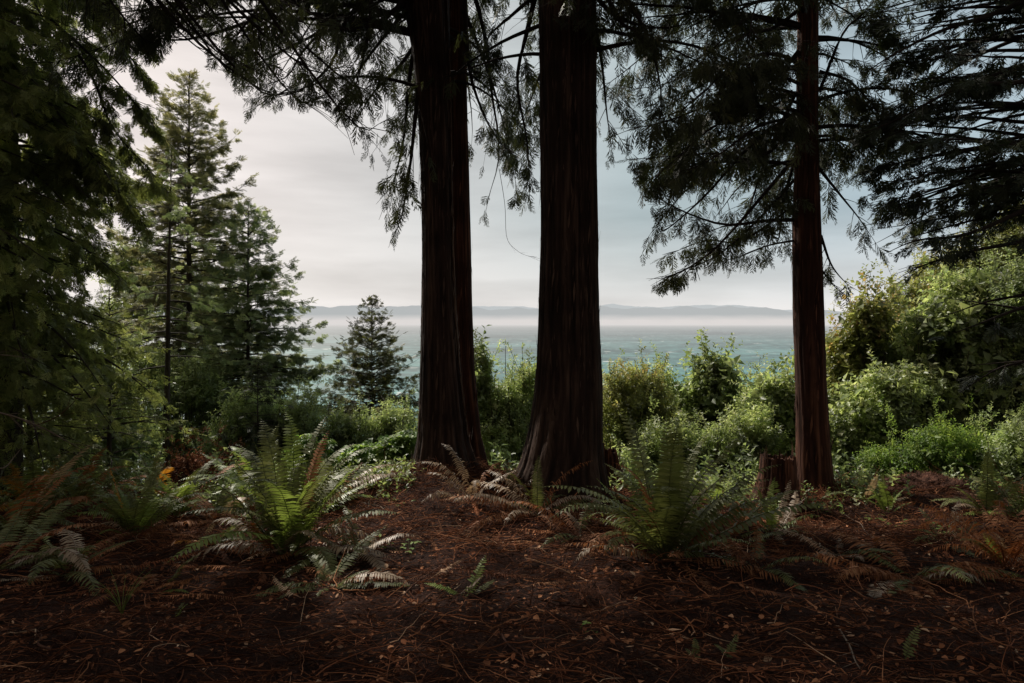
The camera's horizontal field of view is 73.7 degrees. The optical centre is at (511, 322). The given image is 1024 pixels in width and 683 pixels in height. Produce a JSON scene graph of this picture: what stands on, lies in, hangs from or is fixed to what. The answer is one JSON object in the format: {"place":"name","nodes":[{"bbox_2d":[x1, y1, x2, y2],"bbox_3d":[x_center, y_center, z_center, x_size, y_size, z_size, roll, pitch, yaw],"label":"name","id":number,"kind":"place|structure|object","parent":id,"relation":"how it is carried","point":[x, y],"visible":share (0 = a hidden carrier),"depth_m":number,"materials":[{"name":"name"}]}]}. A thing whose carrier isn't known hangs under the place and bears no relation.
{"place":"outdoors","nodes":[
{"label":"outdoors","id":0,"kind":"place"},
{"bbox_2d":[23,324,843,479],"bbox_3d":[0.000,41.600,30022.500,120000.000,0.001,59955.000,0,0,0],"label":"sea","id":1,"kind":"structure","parent":0,"point":[773,341],"depth_m":1279.26,"materials":[{"name":"liquid"}]},
{"bbox_2d":[26,304,848,323],"bbox_3d":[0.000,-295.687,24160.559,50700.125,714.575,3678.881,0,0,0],"label":"hills","id":2,"kind":"structure","parent":0,"point":[411,314],"depth_m":23874.13,"materials":[{"name":"grey"}]},
{"bbox_2d":[0,451,1023,682],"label":"ground","id":3,"kind":"structure","parent":0,"point":[411,619],"depth_m":3.97,"materials":[{"name":"brown plant"}]},
{"bbox_2d":[0,454,70,510],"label":"sword fern","id":4,"kind":"object","parent":3,"relation":"on","point":[28,474],"visible":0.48,"depth_m":7.65,"materials":[{"name":"green plant"}]},
{"bbox_2d":[30,625,53,650],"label":"fallen twig","id":5,"kind":"object","parent":3,"relation":"on","point":[40,645],"visible":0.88,"depth_m":3.23,"materials":[{"name":"brown wood"}]},
{"bbox_2d":[0,500,107,574],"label":"sword fern","id":6,"kind":"object","parent":3,"relation":"on","point":[39,557],"visible":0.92,"depth_m":4.68,"materials":[{"name":"green plant"}]},
{"bbox_2d":[0,0,120,432],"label":"hemlock tree","id":7,"kind":"object","parent":3,"relation":"on","point":[38,258],"visible":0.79,"depth_m":7.35,"materials":[{"name":"green plant"}]},
{"bbox_2d":[0,441,136,541],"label":"sword fern","id":8,"kind":"object","parent":3,"relation":"on","point":[40,506],"visible":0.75,"depth_m":5.83,"materials":[{"name":"green plant"}]},
{"bbox_2d":[1,519,139,595],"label":"sword fern","id":9,"kind":"object","parent":3,"relation":"on","point":[74,569],"visible":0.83,"depth_m":4.66,"materials":[{"name":"green plant"}]},
{"bbox_2d":[0,307,150,485],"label":"cedar sapling","id":10,"kind":"object","parent":3,"relation":"on","point":[65,426],"visible":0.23,"depth_m":8.74,"materials":[{"name":"green plant"}]},
{"bbox_2d":[1,446,152,514],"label":"sword fern","id":11,"kind":"object","parent":3,"relation":"on","point":[80,487],"visible":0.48,"depth_m":7.45,"materials":[{"name":"green plant"}]},
{"bbox_2d":[0,0,182,494],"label":"hemlock tree","id":12,"kind":"object","parent":3,"relation":"on","point":[89,164],"visible":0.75,"depth_m":7.92,"materials":[{"name":"green plant"}]},
{"bbox_2d":[23,332,169,487],"bbox_3d":[-7.418,1.855,11.576,3.700,4.392,2.794,0,0,0],"label":"bush","id":13,"kind":"object","parent":3,"relation":"on","point":[122,444],"visible":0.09,"depth_m":11.10,"materials":[{"name":"green plant"}]},
{"bbox_2d":[41,554,153,573],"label":"fallen twig","id":14,"kind":"object","parent":3,"relation":"on","point":[110,561],"visible":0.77,"depth_m":5.08,"materials":[{"name":"brown wood"}]},
{"bbox_2d":[25,286,206,487],"bbox_3d":[-5.954,1.317,9.919,2.475,3.684,2.475,0,0,0],"label":"cedar sapling","id":15,"kind":"object","parent":3,"relation":"on","point":[124,435],"visible":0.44,"depth_m":10.01,"materials":[{"name":"green plant"}]},
{"bbox_2d":[94,570,150,614],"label":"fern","id":16,"kind":"object","parent":3,"relation":"on","point":[125,602],"visible":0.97,"depth_m":3.86,"materials":[{"name":"green plant"}]},
{"bbox_2d":[63,461,219,540],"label":"sword fern","id":17,"kind":"object","parent":3,"relation":"on","point":[124,513],"visible":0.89,"depth_m":6.16,"materials":[{"name":"green plant"}]},
{"bbox_2d":[119,449,171,497],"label":"sword fern","id":18,"kind":"object","parent":3,"relation":"on","point":[154,468],"visible":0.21,"depth_m":7.96,"materials":[{"name":"green plant"}]},
{"bbox_2d":[102,554,215,593],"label":"sword fern","id":19,"kind":"object","parent":3,"relation":"on","point":[169,582],"visible":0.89,"depth_m":4.40,"materials":[{"name":"green plant"}]},
{"bbox_2d":[85,225,239,470],"bbox_3d":[-10.998,5.701,21.940,5.307,17.858,3.280,0,0,0],"label":"tree","id":20,"kind":"object","parent":3,"relation":"on","point":[127,266],"visible":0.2,"depth_m":21.40,"materials":[{"name":"green plant"}]},
{"bbox_2d":[96,148,238,465],"bbox_3d":[-6.152,0.892,12.048,2.592,7.905,2.136,0,0,-35],"label":"fir tree","id":21,"kind":"object","parent":3,"relation":"on","point":[168,307],"visible":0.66,"depth_m":11.96,"materials":[{"name":"green plant"}]},
{"bbox_2d":[118,458,243,529],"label":"sword fern","id":22,"kind":"object","parent":3,"relation":"on","point":[183,491],"visible":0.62,"depth_m":7.12,"materials":[{"name":"green plant"}]},
{"bbox_2d":[175,603,187,615],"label":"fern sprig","id":23,"kind":"object","parent":3,"relation":"on","point":[182,604],"visible":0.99,"depth_m":3.85,"materials":[{"name":"green plant"}]},
{"bbox_2d":[146,420,248,487],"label":"shrub","id":24,"kind":"object","parent":3,"relation":"on","point":[190,465],"visible":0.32,"depth_m":9.23,"materials":[{"name":"green plant"}]},
{"bbox_2d":[126,332,270,478],"bbox_3d":[-6.470,3.248,13.979,3.026,6.203,2.093,0,0,-25],"label":"bush","id":25,"kind":"object","parent":3,"relation":"on","point":[196,398],"visible":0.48,"depth_m":13.46,"materials":[{"name":"green plant"}]},
{"bbox_2d":[87,68,313,450],"bbox_3d":[-8.220,1.618,17.034,5.843,15.909,6.146,0,0,0],"label":"spruce tree","id":26,"kind":"object","parent":3,"relation":"on","point":[202,225],"visible":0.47,"depth_m":16.65,"materials":[{"name":"green plant"}]},
{"bbox_2d":[150,485,255,531],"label":"sword fern","id":27,"kind":"object","parent":3,"relation":"on","point":[216,502],"visible":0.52,"depth_m":6.94,"materials":[{"name":"green plant"}]},
{"bbox_2d":[173,513,261,559],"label":"sword fern","id":28,"kind":"object","parent":3,"relation":"on","point":[192,535],"visible":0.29,"depth_m":5.61,"materials":[{"name":"green plant"}]},
{"bbox_2d":[55,0,415,164],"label":"cedar tree","id":29,"kind":"object","parent":3,"relation":"on","point":[285,31],"visible":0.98,"depth_m":6.06,"materials":[{"name":"green plant"}]},
{"bbox_2d":[147,200,341,466],"bbox_3d":[-5.798,2.529,14.957,4.235,10.432,4.021,0,0,-37],"label":"spruce tree","id":30,"kind":"object","parent":3,"relation":"on","point":[245,315],"visible":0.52,"depth_m":14.80,"materials":[{"name":"green plant"}]},
{"bbox_2d":[183,423,309,509],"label":"sword fern","id":31,"kind":"object","parent":3,"relation":"on","point":[231,472],"visible":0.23,"depth_m":7.68,"materials":[{"name":"green plant"}]},
{"bbox_2d":[210,358,303,466],"bbox_3d":[-4.273,2.593,11.521,1.740,3.978,1.801,0,0,41],"label":"cedar sapling","id":32,"kind":"object","parent":3,"relation":"on","point":[252,429],"visible":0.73,"depth_m":11.44,"materials":[{"name":"green plant"}]},
{"bbox_2d":[179,371,335,472],"bbox_3d":[-4.724,3.050,12.547,3.070,4.351,2.093,0,0,36],"label":"bush","id":33,"kind":"object","parent":3,"relation":"on","point":[302,412],"visible":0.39,"depth_m":12.03,"materials":[{"name":"green plant"}]},
{"bbox_2d":[16,0,539,472],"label":"cedar tree","id":34,"kind":"object","parent":3,"relation":"on","point":[448,414],"visible":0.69,"depth_m":8.24,"materials":[{"name":"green plant"}]},
{"bbox_2d":[0,348,45,370],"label":"bare branch","id":35,"kind":"object","parent":34,"relation":"attached to","point":[21,357],"visible":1,"depth_m":5.56,"materials":[{"name":"brown wood"}]},
{"bbox_2d":[0,412,116,452],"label":"bare branch","id":36,"kind":"object","parent":34,"relation":"attached to","point":[26,421],"visible":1,"depth_m":5.55,"materials":[{"name":"brown wood"}]},
{"bbox_2d":[31,385,93,427],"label":"bare branch","id":37,"kind":"object","parent":34,"relation":"attached to","point":[63,411],"visible":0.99,"depth_m":5.74,"materials":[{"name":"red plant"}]},
{"bbox_2d":[166,412,405,577],"bbox_3d":[-1.723,1.342,5.407,1.785,1.113,1.686,0,0,-15],"label":"sword fern","id":38,"kind":"object","parent":3,"relation":"on","point":[292,507],"visible":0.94,"depth_m":5.36,"materials":[{"name":"green plant"}]},
{"bbox_2d":[273,433,339,473],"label":"maple shrub","id":39,"kind":"object","parent":3,"relation":"on","point":[304,441],"visible":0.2,"depth_m":9.52,"materials":[{"name":"green plant"}]},
{"bbox_2d":[320,386,351,452],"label":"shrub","id":40,"kind":"object","parent":3,"relation":"on","point":[340,399],"visible":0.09,"depth_m":13.98,"materials":[{"name":"green plant"}]},
{"bbox_2d":[256,524,417,598],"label":"sword fern","id":41,"kind":"object","parent":3,"relation":"on","point":[341,567],"visible":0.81,"depth_m":4.49,"materials":[{"name":"green plant"}]},
{"bbox_2d":[300,480,378,513],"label":"sword fern","id":42,"kind":"object","parent":3,"relation":"on","point":[337,503],"visible":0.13,"depth_m":6.94,"materials":[{"name":"green plant"}]},
{"bbox_2d":[272,387,418,454],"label":"bush","id":43,"kind":"object","parent":3,"relation":"on","point":[349,430],"visible":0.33,"depth_m":12.66,"materials":[{"name":"green plant"}]},
{"bbox_2d":[283,505,420,576],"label":"sword fern","id":44,"kind":"object","parent":3,"relation":"on","point":[374,560],"visible":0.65,"depth_m":5.24,"materials":[{"name":"green plant"}]},
{"bbox_2d":[301,442,415,503],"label":"sword fern","id":45,"kind":"object","parent":3,"relation":"on","point":[331,466],"visible":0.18,"depth_m":7.42,"materials":[{"name":"green plant"}]},
{"bbox_2d":[298,294,419,430],"bbox_3d":[-3.231,4.041,16.059,3.757,9.413,3.833,0,0,34],"label":"spruce tree","id":46,"kind":"object","parent":3,"relation":"on","point":[383,391],"visible":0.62,"depth_m":15.87,"materials":[{"name":"green plant"}]},
{"bbox_2d":[329,428,416,472],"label":"maple shrub","id":47,"kind":"object","parent":3,"relation":"on","point":[400,446],"visible":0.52,"depth_m":9.26,"materials":[{"name":"green plant"}]},
{"bbox_2d":[370,404,389,429],"bbox_3d":[-2.456,3.776,13.125,1.902,4.432,2.195,0,0,0],"label":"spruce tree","id":48,"kind":"object","parent":3,"relation":"on","point":[381,413],"visible":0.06,"depth_m":12.97,"materials":[{"name":"green plant"}]},
{"bbox_2d":[381,538,420,552],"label":"seedling","id":49,"kind":"object","parent":3,"relation":"on","point":[412,548],"visible":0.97,"depth_m":5.40,"materials":[{"name":"green plant"}]},
{"bbox_2d":[389,594,430,623],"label":"fallen twig","id":50,"kind":"object","parent":3,"relation":"on","point":[421,602],"visible":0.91,"depth_m":3.92,"materials":[{"name":"brown wood"}]},
{"bbox_2d":[393,553,450,607],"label":"fallen twig","id":51,"kind":"object","parent":3,"relation":"on","point":[397,603],"visible":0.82,"depth_m":4.35,"materials":[{"name":"brown wood"}]},
{"bbox_2d":[426,558,494,595],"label":"young fern","id":52,"kind":"object","parent":3,"relation":"on","point":[476,580],"visible":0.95,"depth_m":4.22,"materials":[{"name":"green plant"}]},
{"bbox_2d":[417,443,517,504],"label":"dry fern","id":53,"kind":"object","parent":3,"relation":"on","point":[477,484],"visible":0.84,"depth_m":6.89,"materials":[{"name":"plant"}]},
{"bbox_2d":[23,441,914,486],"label":"undergrowth","id":54,"kind":"object","parent":3,"relation":"on","point":[741,457],"visible":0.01,"depth_m":9.39,"materials":[{"name":"green plant"}]},
{"bbox_2d":[473,325,536,468],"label":"bush","id":55,"kind":"object","parent":3,"relation":"on","point":[504,414],"visible":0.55,"depth_m":12.17,"materials":[{"name":"green plant"}]},
{"bbox_2d":[0,454,1023,515],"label":"ground cover","id":56,"kind":"object","parent":3,"relation":"on","point":[723,484],"visible":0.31,"depth_m":7.75,"materials":[{"name":"green plant"}]},
{"bbox_2d":[497,464,530,491],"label":"sword fern","id":57,"kind":"object","parent":3,"relation":"on","point":[511,478],"visible":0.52,"depth_m":7.38,"materials":[{"name":"plant"}]},
{"bbox_2d":[501,633,544,668],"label":"fallen twig","id":58,"kind":"object","parent":3,"relation":"on","point":[511,647],"visible":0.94,"depth_m":3.23,"materials":[{"name":"brown wood"}]},
{"bbox_2d":[441,457,612,530],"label":"sword fern","id":59,"kind":"object","parent":3,"relation":"on","point":[535,479],"visible":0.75,"depth_m":6.51,"materials":[{"name":"green plant"}]},
{"bbox_2d":[529,574,540,605],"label":"fallen twig","id":60,"kind":"object","parent":3,"relation":"on","point":[532,589],"visible":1,"depth_m":3.99,"materials":[{"name":"brown wood"}]},
{"bbox_2d":[507,500,616,550],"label":"sword fern","id":61,"kind":"object","parent":3,"relation":"on","point":[570,515],"visible":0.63,"depth_m":5.96,"materials":[{"name":"plant"}]},
{"bbox_2d":[396,0,832,508],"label":"cedar tree","id":62,"kind":"object","parent":3,"relation":"on","point":[565,432],"visible":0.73,"depth_m":7.51,"materials":[{"name":"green plant"}]},
{"bbox_2d":[499,169,538,259],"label":"bare branch","id":63,"kind":"object","parent":62,"relation":"hanging from","point":[505,221],"visible":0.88,"depth_m":8.60,"materials":[{"name":"brown plant"}]},
{"bbox_2d":[603,439,627,490],"bbox_3d":[1.274,1.946,8.504,0.526,1.088,0.481,0,0,0],"label":"tree stump","id":64,"kind":"object","parent":3,"relation":"on","point":[611,455],"visible":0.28,"depth_m":8.40,"materials":[{"name":"brown wood"}]},
{"bbox_2d":[602,338,685,453],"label":"bush","id":65,"kind":"object","parent":3,"relation":"on","point":[638,388],"visible":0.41,"depth_m":12.53,"materials":[{"name":"green plant"}]},
{"bbox_2d":[498,340,793,405],"bbox_3d":[3.921,4.785,17.128,11.231,9.368,3.019,0,0,0],"label":"bush","id":66,"kind":"object","parent":3,"relation":"on","point":[755,374],"visible":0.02,"depth_m":17.20,"materials":[{"name":"green plant"}]},
{"bbox_2d":[610,432,726,514],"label":"sword fern","id":67,"kind":"object","parent":3,"relation":"on","point":[694,492],"visible":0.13,"depth_m":7.10,"materials":[{"name":"green plant"}]},
{"bbox_2d":[544,393,841,589],"bbox_3d":[1.022,1.171,4.926,1.906,1.292,1.632,0,0,-26],"label":"sword fern","id":68,"kind":"object","parent":3,"relation":"on","point":[664,521],"visible":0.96,"depth_m":4.83,"materials":[{"name":"green plant"}]},
{"bbox_2d":[686,638,699,659],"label":"fern sprig","id":69,"kind":"object","parent":3,"relation":"on","point":[696,646],"visible":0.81,"depth_m":3.27,"materials":[{"name":"green plant"}]},
{"bbox_2d":[609,379,790,481],"bbox_3d":[2.780,2.684,11.594,3.568,3.380,2.035,0,0,0],"label":"bush","id":70,"kind":"object","parent":3,"relation":"on","point":[758,425],"visible":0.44,"depth_m":11.27,"materials":[{"name":"green plant"}]},
{"bbox_2d":[648,327,751,433],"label":"bush","id":71,"kind":"object","parent":3,"relation":"on","point":[707,388],"visible":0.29,"depth_m":13.50,"materials":[{"name":"green plant"}]},
{"bbox_2d":[715,635,737,657],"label":"fern sprig","id":72,"kind":"object","parent":3,"relation":"on","point":[726,650],"visible":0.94,"depth_m":3.29,"materials":[{"name":"green plant"}]},
{"bbox_2d":[704,474,757,500],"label":"sword fern","id":73,"kind":"object","parent":3,"relation":"on","point":[715,479],"visible":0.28,"depth_m":7.58,"materials":[{"name":"green plant"}]},
{"bbox_2d":[694,487,807,551],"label":"sword fern","id":74,"kind":"object","parent":3,"relation":"on","point":[743,519],"visible":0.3,"depth_m":5.85,"materials":[{"name":"green plant"}]},
{"bbox_2d":[712,346,795,483],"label":"bush","id":75,"kind":"object","parent":3,"relation":"on","point":[780,391],"visible":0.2,"depth_m":11.99,"materials":[{"name":"green plant"}]},
{"bbox_2d":[494,0,1023,494],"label":"cedar tree","id":76,"kind":"object","parent":3,"relation":"on","point":[796,134],"visible":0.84,"depth_m":8.01,"materials":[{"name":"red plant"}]},
{"bbox_2d":[698,514,826,592],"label":"sword fern","id":77,"kind":"object","parent":3,"relation":"on","point":[758,545],"visible":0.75,"depth_m":4.89,"materials":[{"name":"green plant"}]},
{"bbox_2d":[745,445,802,515],"bbox_3d":[2.840,1.929,7.663,0.912,1.199,0.611,0,0,-17],"label":"tree stump","id":78,"kind":"object","parent":3,"relation":"on","point":[784,473],"visible":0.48,"depth_m":7.54,"materials":[{"name":"brown wood"}]},
{"bbox_2d":[736,478,818,544],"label":"sword fern","id":79,"kind":"object","parent":3,"relation":"on","point":[783,517],"visible":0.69,"depth_m":6.18,"materials":[{"name":"green plant"}]},
{"bbox_2d":[774,528,894,561],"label":"sword fern","id":80,"kind":"object","parent":3,"relation":"on","point":[854,552],"visible":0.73,"depth_m":5.35,"materials":[{"name":"green plant"}]},
{"bbox_2d":[838,629,859,668],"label":"fallen twig","id":81,"kind":"object","parent":3,"relation":"on","point":[850,649],"visible":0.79,"depth_m":3.26,"materials":[{"name":"wood"}]},
{"bbox_2d":[822,476,881,498],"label":"sword fern","id":82,"kind":"object","parent":3,"relation":"on","point":[864,491],"visible":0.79,"depth_m":7.52,"materials":[{"name":"green plant"}]},
{"bbox_2d":[825,259,909,422],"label":"bush","id":83,"kind":"object","parent":3,"relation":"on","point":[865,322],"visible":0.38,"depth_m":11.59,"materials":[{"name":"green plant"}]},
{"bbox_2d":[832,396,917,480],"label":"bush","id":84,"kind":"object","parent":3,"relation":"on","point":[836,460],"visible":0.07,"depth_m":10.15,"materials":[{"name":"green plant"}]},
{"bbox_2d":[851,475,910,512],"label":"sword fern","id":85,"kind":"object","parent":3,"relation":"on","point":[882,487],"visible":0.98,"depth_m":7.05,"materials":[{"name":"green plant"}]},
{"bbox_2d":[786,531,1023,598],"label":"withered fern","id":86,"kind":"object","parent":3,"relation":"on","point":[960,575],"visible":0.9,"depth_m":4.70,"materials":[{"name":"brown plant"}]},
{"bbox_2d":[903,625,920,658],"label":"fern sprig","id":87,"kind":"object","parent":3,"relation":"on","point":[909,644],"visible":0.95,"depth_m":3.19,"materials":[{"name":"green plant"}]},
{"bbox_2d":[892,646,941,668],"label":"fallen twig","id":88,"kind":"object","parent":3,"relation":"on","point":[899,649],"visible":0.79,"depth_m":3.18,"materials":[{"name":"brown wood"}]},
{"bbox_2d":[827,336,1019,478],"bbox_3d":[6.330,1.981,10.666,3.387,3.527,1.859,0,0,-22],"label":"bush","id":89,"kind":"object","parent":3,"relation":"on","point":[907,392],"visible":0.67,"depth_m":10.27,"materials":[{"name":"green plant"}]},
{"bbox_2d":[851,396,1000,481],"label":"shrub","id":90,"kind":"object","parent":3,"relation":"on","point":[937,446],"visible":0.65,"depth_m":8.85,"materials":[{"name":"green plant"}]},
{"bbox_2d":[829,201,1023,335],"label":"bush","id":91,"kind":"object","parent":3,"relation":"on","point":[913,293],"visible":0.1,"depth_m":15.22,"materials":[{"name":"green plant"}]},
{"bbox_2d":[876,469,976,493],"bbox_3d":[4.705,1.883,7.897,1.462,0.451,0.906,0,0,0],"label":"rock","id":92,"kind":"object","parent":3,"relation":"on","point":[925,480],"visible":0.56,"depth_m":7.70,"materials":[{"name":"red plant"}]},
{"bbox_2d":[841,0,1023,396],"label":"fir tree","id":93,"kind":"object","parent":3,"relation":"on","point":[985,86],"visible":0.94,"depth_m":7.39,"materials":[{"name":"green plant"}]},
{"bbox_2d":[866,249,1023,429],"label":"bush","id":94,"kind":"object","parent":3,"relation":"on","point":[961,350],"visible":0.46,"depth_m":10.92,"materials":[{"name":"green plant"}]},
{"bbox_2d":[897,499,1002,557],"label":"sword fern","id":95,"kind":"object","parent":3,"relation":"on","point":[935,529],"visible":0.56,"depth_m":5.84,"materials":[{"name":"plant"}]},
{"bbox_2d":[888,500,1023,571],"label":"withered fern","id":96,"kind":"object","parent":3,"relation":"on","point":[996,550],"visible":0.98,"depth_m":5.04,"materials":[{"name":"brown plant"}]},
{"bbox_2d":[931,448,1023,521],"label":"sword fern","id":97,"kind":"object","parent":3,"relation":"on","point":[989,497],"visible":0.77,"depth_m":6.59,"materials":[{"name":"green plant"}]},
{"bbox_2d":[960,234,1023,441],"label":"bush","id":98,"kind":"object","parent":3,"relation":"on","point":[1009,285],"visible":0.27,"depth_m":10.66,"materials":[{"name":"green plant"}]},
{"bbox_2d":[964,401,1023,487],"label":"shrub","id":99,"kind":"object","parent":3,"relation":"on","point":[1007,449],"visible":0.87,"depth_m":8.39,"materials":[{"name":"green plant"}]},
{"bbox_2d":[983,426,1020,493],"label":"bare branch","id":100,"kind":"object","parent":3,"relation":"on","point":[990,452],"visible":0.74,"depth_m":7.42,"materials":[{"name":"red plant"}]},
{"bbox_2d":[16,0,1023,311],"label":"sky","id":101,"kind":"structure","parent":0,"point":[323,199],"materials":[{"name":"white"}]},
{"bbox_2d":[934,455,1023,518],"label":"sword fern","id":102,"kind":"object","parent":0,"point":[1013,502],"visible":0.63,"depth_m":6.61,"materials":[{"name":"green plant"}]}
]}

